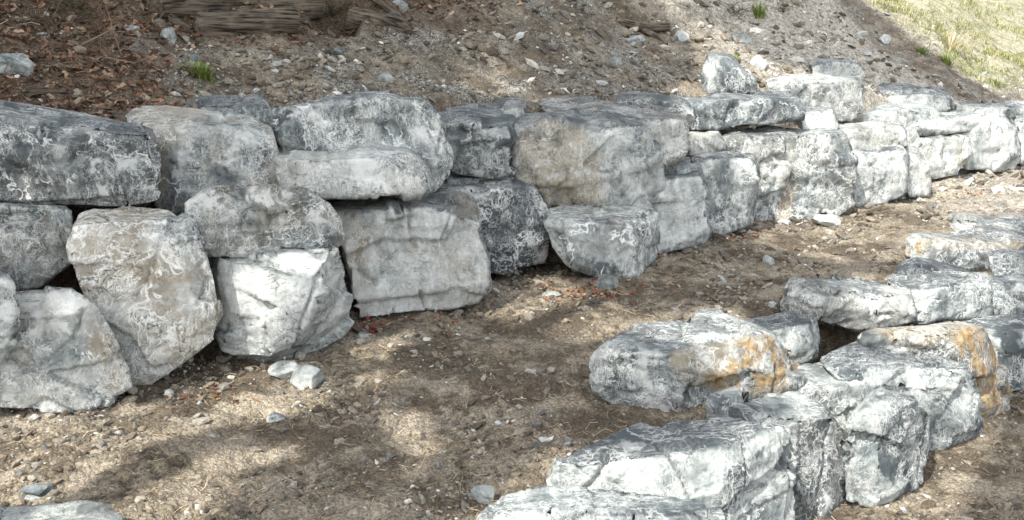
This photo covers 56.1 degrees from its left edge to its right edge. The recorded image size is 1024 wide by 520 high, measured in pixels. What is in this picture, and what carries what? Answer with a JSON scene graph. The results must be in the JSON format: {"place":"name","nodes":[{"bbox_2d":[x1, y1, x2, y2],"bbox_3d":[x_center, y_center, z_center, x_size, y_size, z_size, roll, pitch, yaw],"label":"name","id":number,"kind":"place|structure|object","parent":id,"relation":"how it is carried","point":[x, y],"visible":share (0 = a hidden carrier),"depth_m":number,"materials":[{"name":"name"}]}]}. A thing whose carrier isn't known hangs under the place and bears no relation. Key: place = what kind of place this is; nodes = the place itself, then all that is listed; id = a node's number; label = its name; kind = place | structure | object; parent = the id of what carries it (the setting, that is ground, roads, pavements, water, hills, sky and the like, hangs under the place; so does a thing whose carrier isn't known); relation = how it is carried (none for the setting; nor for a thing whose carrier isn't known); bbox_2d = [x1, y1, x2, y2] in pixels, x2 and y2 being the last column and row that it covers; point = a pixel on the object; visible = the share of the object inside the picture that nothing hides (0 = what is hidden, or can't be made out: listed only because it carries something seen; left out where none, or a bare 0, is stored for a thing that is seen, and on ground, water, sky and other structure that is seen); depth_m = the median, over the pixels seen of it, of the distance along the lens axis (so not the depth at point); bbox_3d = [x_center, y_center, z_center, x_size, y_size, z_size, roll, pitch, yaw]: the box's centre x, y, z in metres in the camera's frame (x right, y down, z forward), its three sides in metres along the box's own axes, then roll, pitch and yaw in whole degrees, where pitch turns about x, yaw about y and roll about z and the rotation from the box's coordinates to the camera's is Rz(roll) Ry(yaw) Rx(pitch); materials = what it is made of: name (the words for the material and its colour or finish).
{"place":"outdoors","nodes":[
{"label":"outdoors","id":0,"kind":"place"},
{"bbox_2d":[0,0,1023,519],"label":"ground","id":1,"kind":"structure","parent":0,"point":[230,460],"depth_m":7.49,"materials":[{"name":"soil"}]},
{"bbox_2d":[0,53,35,76],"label":"loose stone","id":2,"kind":"object","parent":1,"relation":"on","point":[16,63],"visible":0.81,"depth_m":7.29,"materials":[{"name":"stone"}]},
{"bbox_2d":[1,6,62,34],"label":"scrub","id":3,"kind":"object","parent":1,"relation":"on","point":[32,24],"visible":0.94,"depth_m":7.83,"materials":[{"name":"brown plant"}]},
{"bbox_2d":[18,483,52,496],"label":"loose stone","id":4,"kind":"object","parent":1,"relation":"on","point":[39,490],"visible":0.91,"depth_m":4.82,"materials":[{"name":"stone"}]},
{"bbox_2d":[21,86,73,96],"bbox_3d":[-3.504,-1.274,7.272,0.076,0.100,0.406,11,18,38],"label":"stick","id":5,"kind":"object","parent":1,"relation":"on","point":[27,91],"visible":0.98,"depth_m":7.19,"materials":[{"name":"brown wood"}]},
{"bbox_2d":[0,500,124,519],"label":"boulder","id":6,"kind":"object","parent":1,"relation":"on","point":[83,510],"visible":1,"depth_m":4.33,"materials":[{"name":"stone"}]},
{"bbox_2d":[0,286,132,414],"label":"boulder","id":7,"kind":"object","parent":1,"relation":"on","point":[66,353],"visible":0.89,"depth_m":5.83,"materials":[{"name":"stone"}]},
{"bbox_2d":[0,269,19,364],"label":"boulder","id":8,"kind":"object","parent":7,"relation":"on","point":[9,317],"visible":0.99,"depth_m":5.56,"materials":[{"name":"stone"}]},
{"bbox_2d":[0,202,73,290],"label":"boulder","id":9,"kind":"object","parent":7,"relation":"on","point":[33,243],"visible":0.81,"depth_m":6.18,"materials":[{"name":"stone"}]},
{"bbox_2d":[0,100,160,207],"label":"boulder","id":10,"kind":"object","parent":9,"relation":"on","point":[51,156],"visible":0.92,"depth_m":6.27,"materials":[{"name":"stone"}]},
{"bbox_2d":[49,0,100,27],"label":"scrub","id":11,"kind":"object","parent":1,"relation":"on","point":[71,3],"visible":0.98,"depth_m":8.76,"materials":[{"name":"brown plant"}]},
{"bbox_2d":[66,205,222,385],"bbox_3d":[-2.438,0.260,6.434,0.970,1.231,0.750,-3,14,-13],"label":"boulder","id":12,"kind":"object","parent":1,"relation":"on","point":[144,276],"visible":0.91,"depth_m":6.11,"materials":[{"name":"stone"}]},
{"bbox_2d":[160,26,176,45],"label":"loose stone","id":13,"kind":"object","parent":1,"relation":"on","point":[169,33],"visible":0.83,"depth_m":8.74,"materials":[{"name":"stone"}]},
{"bbox_2d":[168,14,193,32],"bbox_3d":[-3.129,-2.211,9.069,0.238,0.202,0.115,3,11,-26],"label":"fallen log","id":14,"kind":"object","parent":1,"relation":"on","point":[173,19],"visible":0.78,"depth_m":9.02,"materials":[{"name":"brown wood"}]},
{"bbox_2d":[175,58,226,82],"bbox_3d":[-2.725,-1.642,8.344,0.518,0.228,0.475,-8,16,-30],"label":"grass tuft","id":15,"kind":"object","parent":1,"relation":"on","point":[201,73],"visible":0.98,"depth_m":8.31,"materials":[{"name":"green plant"}]},
{"bbox_2d":[184,94,272,125],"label":"boulder","id":16,"kind":"object","parent":1,"relation":"on","point":[257,107],"visible":0.26,"depth_m":7.96,"materials":[{"name":"stone"}]},
{"bbox_2d":[144,0,326,20],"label":"fallen log","id":17,"kind":"object","parent":1,"relation":"on","point":[179,9],"visible":0.38,"depth_m":9.35,"materials":[{"name":"brown wood"}]},
{"bbox_2d":[192,8,300,37],"bbox_3d":[-2.579,-2.282,9.370,1.039,0.352,0.307,-8,16,-30],"label":"fallen log","id":18,"kind":"object","parent":1,"relation":"on","point":[251,21],"visible":0.82,"depth_m":9.25,"materials":[{"name":"brown wood"}]},
{"bbox_2d":[0,0,527,120],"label":"leaf litter","id":19,"kind":"object","parent":1,"relation":"on","point":[101,75],"visible":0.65,"depth_m":7.92,"materials":[{"name":"brown plant"}]},
{"bbox_2d":[266,412,284,422],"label":"loose stone","id":20,"kind":"object","parent":1,"relation":"on","point":[274,416],"visible":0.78,"depth_m":5.72,"materials":[{"name":"stone"}]},
{"bbox_2d":[212,246,354,362],"bbox_3d":[-1.655,0.333,6.910,1.022,0.986,1.020,-4,15,-16],"label":"boulder","id":21,"kind":"object","parent":1,"relation":"on","point":[285,302],"visible":0.89,"depth_m":6.49,"materials":[{"name":"stone"}]},
{"bbox_2d":[185,183,344,257],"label":"boulder","id":22,"kind":"object","parent":21,"relation":"on","point":[236,220],"visible":0.93,"depth_m":6.50,"materials":[{"name":"stone"}]},
{"bbox_2d":[125,105,278,215],"bbox_3d":[-2.382,-0.736,7.419,1.162,0.886,0.932,-6,15,-21],"label":"boulder","id":23,"kind":"object","parent":22,"relation":"on","point":[200,149],"visible":0.57,"depth_m":7.09,"materials":[{"name":"stone"}]},
{"bbox_2d":[268,360,299,378],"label":"loose stone","id":24,"kind":"object","parent":1,"relation":"on","point":[282,369],"visible":0.77,"depth_m":6.35,"materials":[{"name":"stone"}]},
{"bbox_2d":[1,0,608,112],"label":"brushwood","id":25,"kind":"object","parent":1,"relation":"on","point":[148,49],"visible":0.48,"depth_m":7.84,"materials":[{"name":"brown plant"}]},
{"bbox_2d":[290,364,324,390],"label":"loose stone","id":26,"kind":"object","parent":1,"relation":"on","point":[311,376],"visible":0.94,"depth_m":6.17,"materials":[{"name":"stone"}]},
{"bbox_2d":[317,0,355,28],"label":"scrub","id":27,"kind":"object","parent":1,"relation":"on","point":[334,9],"visible":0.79,"depth_m":10.39,"materials":[{"name":"brown plant"}]},
{"bbox_2d":[345,6,413,35],"bbox_3d":[-1.426,-2.512,10.380,0.734,0.342,0.355,14,16,7],"label":"fallen log","id":28,"kind":"object","parent":1,"relation":"on","point":[355,16],"visible":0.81,"depth_m":10.27,"materials":[{"name":"brown wood"}]},
{"bbox_2d":[377,72,393,82],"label":"loose stone","id":29,"kind":"object","parent":1,"relation":"on","point":[385,77],"visible":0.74,"depth_m":9.38,"materials":[{"name":"stone"}]},
{"bbox_2d":[370,0,401,17],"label":"fallen log","id":30,"kind":"object","parent":1,"relation":"on","point":[386,6],"visible":0.65,"depth_m":10.39,"materials":[{"name":"brown wood"}]},
{"bbox_2d":[392,0,408,11],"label":"loose stone","id":31,"kind":"object","parent":1,"relation":"on","point":[403,5],"visible":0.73,"depth_m":10.59,"materials":[{"name":"stone"}]},
{"bbox_2d":[330,191,491,318],"bbox_3d":[-0.801,-0.027,7.948,1.422,1.077,0.753,-6,15,-22],"label":"boulder","id":32,"kind":"object","parent":1,"relation":"on","point":[430,252],"visible":0.96,"depth_m":7.63,"materials":[{"name":"stone"}]},
{"bbox_2d":[273,143,430,200],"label":"boulder","id":33,"kind":"object","parent":32,"relation":"on","point":[363,171],"visible":0.95,"depth_m":7.27,"materials":[{"name":"stone"}]},
{"bbox_2d":[270,91,452,197],"bbox_3d":[-1.241,-0.957,8.082,1.550,0.932,0.752,-4,15,-17],"label":"boulder","id":34,"kind":"object","parent":32,"relation":"on","point":[335,123],"visible":0.55,"depth_m":7.77,"materials":[{"name":"stone"}]},
{"bbox_2d":[471,485,493,503],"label":"loose stone","id":35,"kind":"object","parent":1,"relation":"on","point":[483,494],"visible":0.84,"depth_m":4.75,"materials":[{"name":"stone"}]},
{"bbox_2d":[434,179,549,274],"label":"boulder","id":36,"kind":"object","parent":1,"relation":"on","point":[512,213],"visible":0.66,"depth_m":8.73,"materials":[{"name":"stone"}]},
{"bbox_2d":[447,172,513,183],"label":"boulder","id":37,"kind":"object","parent":36,"relation":"on","point":[457,179],"visible":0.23,"depth_m":8.76,"materials":[{"name":"stone"}]},
{"bbox_2d":[438,97,526,178],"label":"boulder","id":38,"kind":"object","parent":36,"relation":"on","point":[480,137],"visible":0.68,"depth_m":8.69,"materials":[{"name":"stone"}]},
{"bbox_2d":[502,99,524,117],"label":"boulder","id":39,"kind":"object","parent":38,"relation":"on","point":[515,108],"visible":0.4,"depth_m":9.06,"materials":[{"name":"stone"}]},
{"bbox_2d":[0,0,1023,519],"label":"clods","id":40,"kind":"object","parent":1,"relation":"on","point":[492,50],"visible":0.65,"depth_m":8.12,"materials":[{"name":"soil"}]},
{"bbox_2d":[0,4,1023,519],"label":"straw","id":41,"kind":"object","parent":1,"relation":"on","point":[414,380],"visible":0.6,"depth_m":5.63,"materials":[{"name":"plant"}]},
{"bbox_2d":[0,0,1023,519],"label":"rubble","id":42,"kind":"object","parent":1,"relation":"on","point":[360,380],"visible":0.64,"depth_m":7.92,"materials":[{"name":"stone"}]},
{"bbox_2d":[542,290,560,297],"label":"loose stone","id":43,"kind":"object","parent":1,"relation":"on","point":[549,294],"visible":0.88,"depth_m":8.24,"materials":[{"name":"stone"}]},
{"bbox_2d":[166,189,1000,403],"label":"fallen leaves","id":44,"kind":"object","parent":1,"relation":"on","point":[593,289],"visible":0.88,"depth_m":8.22,"materials":[{"name":"red plant"}]},
{"bbox_2d":[475,485,713,519],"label":"boulder","id":45,"kind":"object","parent":1,"relation":"on","point":[562,502],"visible":1,"depth_m":4.37,"materials":[{"name":"stone"}]},
{"bbox_2d":[543,203,660,278],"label":"boulder","id":46,"kind":"object","parent":1,"relation":"on","point":[614,240],"visible":0.92,"depth_m":8.70,"materials":[{"name":"stone"}]},
{"bbox_2d":[510,107,668,208],"bbox_3d":[0.813,-0.944,9.347,1.848,1.093,0.916,-4,15,-17],"label":"boulder","id":47,"kind":"object","parent":46,"relation":"on","point":[579,156],"visible":0.83,"depth_m":8.93,"materials":[{"name":"stone"}]},
{"bbox_2d":[539,95,692,166],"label":"boulder","id":48,"kind":"object","parent":47,"relation":"on","point":[668,128],"visible":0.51,"depth_m":9.49,"materials":[{"name":"stone"}]},
{"bbox_2d":[617,90,693,122],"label":"boulder","id":49,"kind":"object","parent":48,"relation":"on","point":[636,98],"visible":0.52,"depth_m":10.17,"materials":[{"name":"stone"}]},
{"bbox_2d":[594,274,618,290],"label":"loose stone","id":50,"kind":"object","parent":1,"relation":"on","point":[608,282],"visible":0.94,"depth_m":8.34,"materials":[{"name":"stone"}]},
{"bbox_2d":[628,35,645,43],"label":"loose stone","id":51,"kind":"object","parent":1,"relation":"on","point":[641,39],"visible":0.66,"depth_m":12.84,"materials":[{"name":"stone"}]},
{"bbox_2d":[615,17,670,31],"bbox_3d":[1.877,-3.359,13.787,1.080,0.182,0.162,-5,14,-38],"label":"fallen log","id":52,"kind":"object","parent":1,"relation":"on","point":[653,27],"visible":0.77,"depth_m":13.71,"materials":[{"name":"brown wood"}]},
{"bbox_2d":[640,28,667,44],"bbox_3d":[1.983,-3.127,13.485,0.113,0.168,0.870,-5,32,-19],"label":"fallen log","id":53,"kind":"object","parent":1,"relation":"on","point":[647,32],"visible":0.98,"depth_m":13.42,"materials":[{"name":"brown wood"}]},
{"bbox_2d":[546,415,795,519],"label":"boulder","id":54,"kind":"object","parent":1,"relation":"on","point":[724,468],"visible":0.84,"depth_m":4.81,"materials":[{"name":"stone"}]},
{"bbox_2d":[652,163,709,253],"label":"boulder","id":55,"kind":"object","parent":1,"relation":"on","point":[682,210],"visible":0.58,"depth_m":9.60,"materials":[{"name":"stone"}]},
{"bbox_2d":[665,157,690,173],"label":"boulder","id":56,"kind":"object","parent":55,"relation":"on","point":[683,167],"visible":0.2,"depth_m":9.79,"materials":[{"name":"stone"}]},
{"bbox_2d":[674,30,688,42],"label":"loose stone","id":57,"kind":"object","parent":1,"relation":"on","point":[683,36],"visible":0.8,"depth_m":13.85,"materials":[{"name":"stone"}]},
{"bbox_2d":[589,308,805,411],"bbox_3d":[1.204,0.698,6.259,1.494,0.708,0.825,-1,14,-5],"label":"boulder","id":58,"kind":"object","parent":1,"relation":"on","point":[700,356],"visible":0.83,"depth_m":5.91,"materials":[{"name":"stone"}]},
{"bbox_2d":[690,151,760,238],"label":"boulder","id":59,"kind":"object","parent":1,"relation":"on","point":[733,178],"visible":0.74,"depth_m":10.35,"materials":[{"name":"stone"}]},
{"bbox_2d":[701,52,757,94],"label":"loose rock","id":60,"kind":"object","parent":1,"relation":"on","point":[724,72],"visible":0.94,"depth_m":11.97,"materials":[{"name":"stone"}]},
{"bbox_2d":[717,0,762,22],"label":"scrub","id":61,"kind":"object","parent":1,"relation":"on","point":[732,8],"visible":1,"depth_m":15.34,"materials":[{"name":"grey plant"}]},
{"bbox_2d":[731,33,753,43],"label":"loose stone","id":62,"kind":"object","parent":1,"relation":"on","point":[745,38],"visible":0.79,"depth_m":14.33,"materials":[{"name":"stone"}]},
{"bbox_2d":[746,1,771,19],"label":"grass tuft","id":63,"kind":"object","parent":1,"relation":"on","point":[760,14],"visible":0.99,"depth_m":15.61,"materials":[{"name":"green plant"}]},
{"bbox_2d":[750,55,768,69],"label":"loose stone","id":64,"kind":"object","parent":1,"relation":"on","point":[759,62],"visible":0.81,"depth_m":13.31,"materials":[{"name":"stone"}]},
{"bbox_2d":[762,254,774,264],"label":"loose stone","id":65,"kind":"object","parent":1,"relation":"on","point":[767,260],"visible":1,"depth_m":9.24,"materials":[{"name":"stone"}]},
{"bbox_2d":[705,386,848,519],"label":"boulder","id":66,"kind":"object","parent":1,"relation":"on","point":[819,433],"visible":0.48,"depth_m":5.62,"materials":[{"name":"stone"}]},
{"bbox_2d":[746,311,820,364],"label":"boulder","id":67,"kind":"object","parent":1,"relation":"on","point":[796,334],"visible":0.62,"depth_m":6.67,"materials":[{"name":"stone"}]},
{"bbox_2d":[722,125,857,220],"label":"boulder","id":68,"kind":"object","parent":1,"relation":"on","point":[808,174],"visible":0.79,"depth_m":11.49,"materials":[{"name":"stone"}]},
{"bbox_2d":[688,130,725,156],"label":"boulder","id":69,"kind":"object","parent":68,"relation":"on","point":[710,141],"visible":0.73,"depth_m":11.02,"materials":[{"name":"stone"}]},
{"bbox_2d":[679,91,805,131],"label":"boulder","id":70,"kind":"object","parent":68,"relation":"on","point":[725,111],"visible":0.84,"depth_m":11.30,"materials":[{"name":"stone"}]},
{"bbox_2d":[801,106,838,128],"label":"boulder","id":71,"kind":"object","parent":68,"relation":"on","point":[820,116],"visible":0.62,"depth_m":11.95,"materials":[{"name":"stone"}]},
{"bbox_2d":[766,73,863,123],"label":"boulder","id":72,"kind":"object","parent":1,"relation":"on","point":[842,95],"visible":0.71,"depth_m":12.67,"materials":[{"name":"stone"}]},
{"bbox_2d":[812,214,840,226],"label":"loose stone","id":73,"kind":"object","parent":1,"relation":"on","point":[829,220],"visible":0.94,"depth_m":11.22,"materials":[{"name":"stone"}]},
{"bbox_2d":[797,362,875,433],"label":"boulder","id":74,"kind":"object","parent":1,"relation":"on","point":[841,400],"visible":0.23,"depth_m":6.18,"materials":[{"name":"stone"}]},
{"bbox_2d":[810,58,864,84],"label":"loose rock","id":75,"kind":"object","parent":1,"relation":"on","point":[849,67],"visible":0.66,"depth_m":13.76,"materials":[{"name":"stone"}]},
{"bbox_2d":[780,274,917,332],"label":"boulder","id":76,"kind":"object","parent":1,"relation":"on","point":[855,304],"visible":0.93,"depth_m":7.48,"materials":[{"name":"stone"}]},
{"bbox_2d":[852,144,908,206],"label":"boulder","id":77,"kind":"object","parent":1,"relation":"on","point":[882,176],"visible":0.73,"depth_m":12.22,"materials":[{"name":"stone"}]},
{"bbox_2d":[838,120,907,150],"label":"boulder","id":78,"kind":"object","parent":77,"relation":"on","point":[874,135],"visible":0.77,"depth_m":12.32,"materials":[{"name":"stone"}]},
{"bbox_2d":[840,388,930,508],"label":"boulder","id":79,"kind":"object","parent":1,"relation":"on","point":[886,449],"visible":0.9,"depth_m":5.64,"materials":[{"name":"stone"}]},
{"bbox_2d":[879,34,891,44],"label":"loose stone","id":80,"kind":"object","parent":1,"relation":"on","point":[884,39],"visible":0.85,"depth_m":19.47,"materials":[{"name":"stone"}]},
{"bbox_2d":[820,341,983,449],"bbox_3d":[2.750,1.004,6.614,1.477,0.878,0.588,-4,15,-17],"label":"boulder","id":81,"kind":"object","parent":1,"relation":"on","point":[944,392],"visible":0.69,"depth_m":6.38,"materials":[{"name":"stone"}]},
{"bbox_2d":[871,82,956,110],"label":"boulder","id":82,"kind":"object","parent":1,"relation":"on","point":[897,88],"visible":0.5,"depth_m":14.73,"materials":[{"name":"stone"}]},
{"bbox_2d":[888,92,950,111],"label":"boulder","id":83,"kind":"object","parent":82,"relation":"on","point":[939,101],"visible":0.5,"depth_m":14.55,"materials":[{"name":"stone"}]},
{"bbox_2d":[905,145,931,197],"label":"boulder","id":84,"kind":"object","parent":1,"relation":"on","point":[919,184],"visible":0.69,"depth_m":12.84,"materials":[{"name":"stone"}]},
{"bbox_2d":[905,126,922,147],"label":"boulder","id":85,"kind":"object","parent":84,"relation":"on","point":[913,138],"visible":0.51,"depth_m":13.21,"materials":[{"name":"stone"}]},
{"bbox_2d":[861,111,899,122],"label":"boulder","id":86,"kind":"object","parent":85,"relation":"on","point":[892,117],"visible":0.48,"depth_m":13.28,"materials":[{"name":"stone"}]},
{"bbox_2d":[896,256,970,275],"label":"boulder","id":87,"kind":"object","parent":1,"relation":"on","point":[916,266],"visible":0.51,"depth_m":8.62,"materials":[{"name":"stone"}]},
{"bbox_2d":[857,321,1012,418],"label":"boulder","id":88,"kind":"object","parent":1,"relation":"on","point":[971,346],"visible":0.46,"depth_m":6.68,"materials":[{"name":"stone"}]},
{"bbox_2d":[919,133,971,178],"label":"boulder","id":89,"kind":"object","parent":1,"relation":"on","point":[947,155],"visible":0.68,"depth_m":14.07,"materials":[{"name":"stone"}]},
{"bbox_2d":[910,112,971,135],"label":"boulder","id":90,"kind":"object","parent":89,"relation":"on","point":[944,123],"visible":0.7,"depth_m":14.09,"materials":[{"name":"stone"}]},
{"bbox_2d":[863,102,939,131],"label":"boulder","id":91,"kind":"object","parent":90,"relation":"on","point":[908,113],"visible":0.47,"depth_m":14.01,"materials":[{"name":"stone"}]},
{"bbox_2d":[939,53,958,67],"bbox_3d":[8.721,-4.008,19.248,0.669,0.351,0.654,-11,18,-38],"label":"grass tuft","id":92,"kind":"object","parent":1,"relation":"on","point":[947,61],"visible":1,"depth_m":19.19,"materials":[{"name":"green plant"}]},
{"bbox_2d":[918,26,1007,52],"bbox_3d":[9.288,-4.725,20.294,2.443,0.703,2.218,0,14,0],"label":"grass tuft","id":93,"kind":"object","parent":1,"relation":"on","point":[950,43],"visible":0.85,"depth_m":20.34,"materials":[{"name":"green plant"}]},
{"bbox_2d":[905,225,1023,270],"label":"boulder","id":94,"kind":"object","parent":1,"relation":"on","point":[974,248],"visible":0.63,"depth_m":9.22,"materials":[{"name":"stone"}]},
{"bbox_2d":[929,311,1023,391],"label":"boulder","id":95,"kind":"object","parent":1,"relation":"on","point":[1005,332],"visible":0.38,"depth_m":7.39,"materials":[{"name":"stone"}]},
{"bbox_2d":[885,271,992,324],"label":"boulder","id":96,"kind":"object","parent":95,"relation":"on","point":[947,295],"visible":0.8,"depth_m":7.62,"materials":[{"name":"stone"}]},
{"bbox_2d":[947,211,1023,231],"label":"boulder","id":97,"kind":"object","parent":1,"relation":"on","point":[960,220],"visible":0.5,"depth_m":10.24,"materials":[{"name":"stone"}]},
{"bbox_2d":[959,107,1020,171],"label":"boulder","id":98,"kind":"object","parent":1,"relation":"on","point":[995,142],"visible":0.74,"depth_m":14.91,"materials":[{"name":"stone"}]},
{"bbox_2d":[989,274,1023,314],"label":"boulder","id":99,"kind":"object","parent":1,"relation":"on","point":[1008,294],"visible":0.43,"depth_m":7.88,"materials":[{"name":"stone"}]},
{"bbox_2d":[989,249,1023,274],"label":"boulder","id":100,"kind":"object","parent":99,"relation":"on","point":[1005,262],"visible":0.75,"depth_m":8.23,"materials":[{"name":"stone"}]},
{"bbox_2d":[1014,115,1023,165],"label":"boulder","id":101,"kind":"object","parent":1,"relation":"on","point":[1019,121],"visible":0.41,"depth_m":15.34,"materials":[{"name":"stone"}]},
{"bbox_2d":[952,100,1023,119],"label":"boulder","id":102,"kind":"object","parent":101,"relation":"on","point":[1016,108],"visible":0.41,"depth_m":15.75,"materials":[{"name":"stone"}]},
{"bbox_2d":[864,0,1023,91],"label":"grass","id":103,"kind":"structure","parent":0,"point":[1004,56],"depth_m":21.32,"materials":[{"name":"green plant"}]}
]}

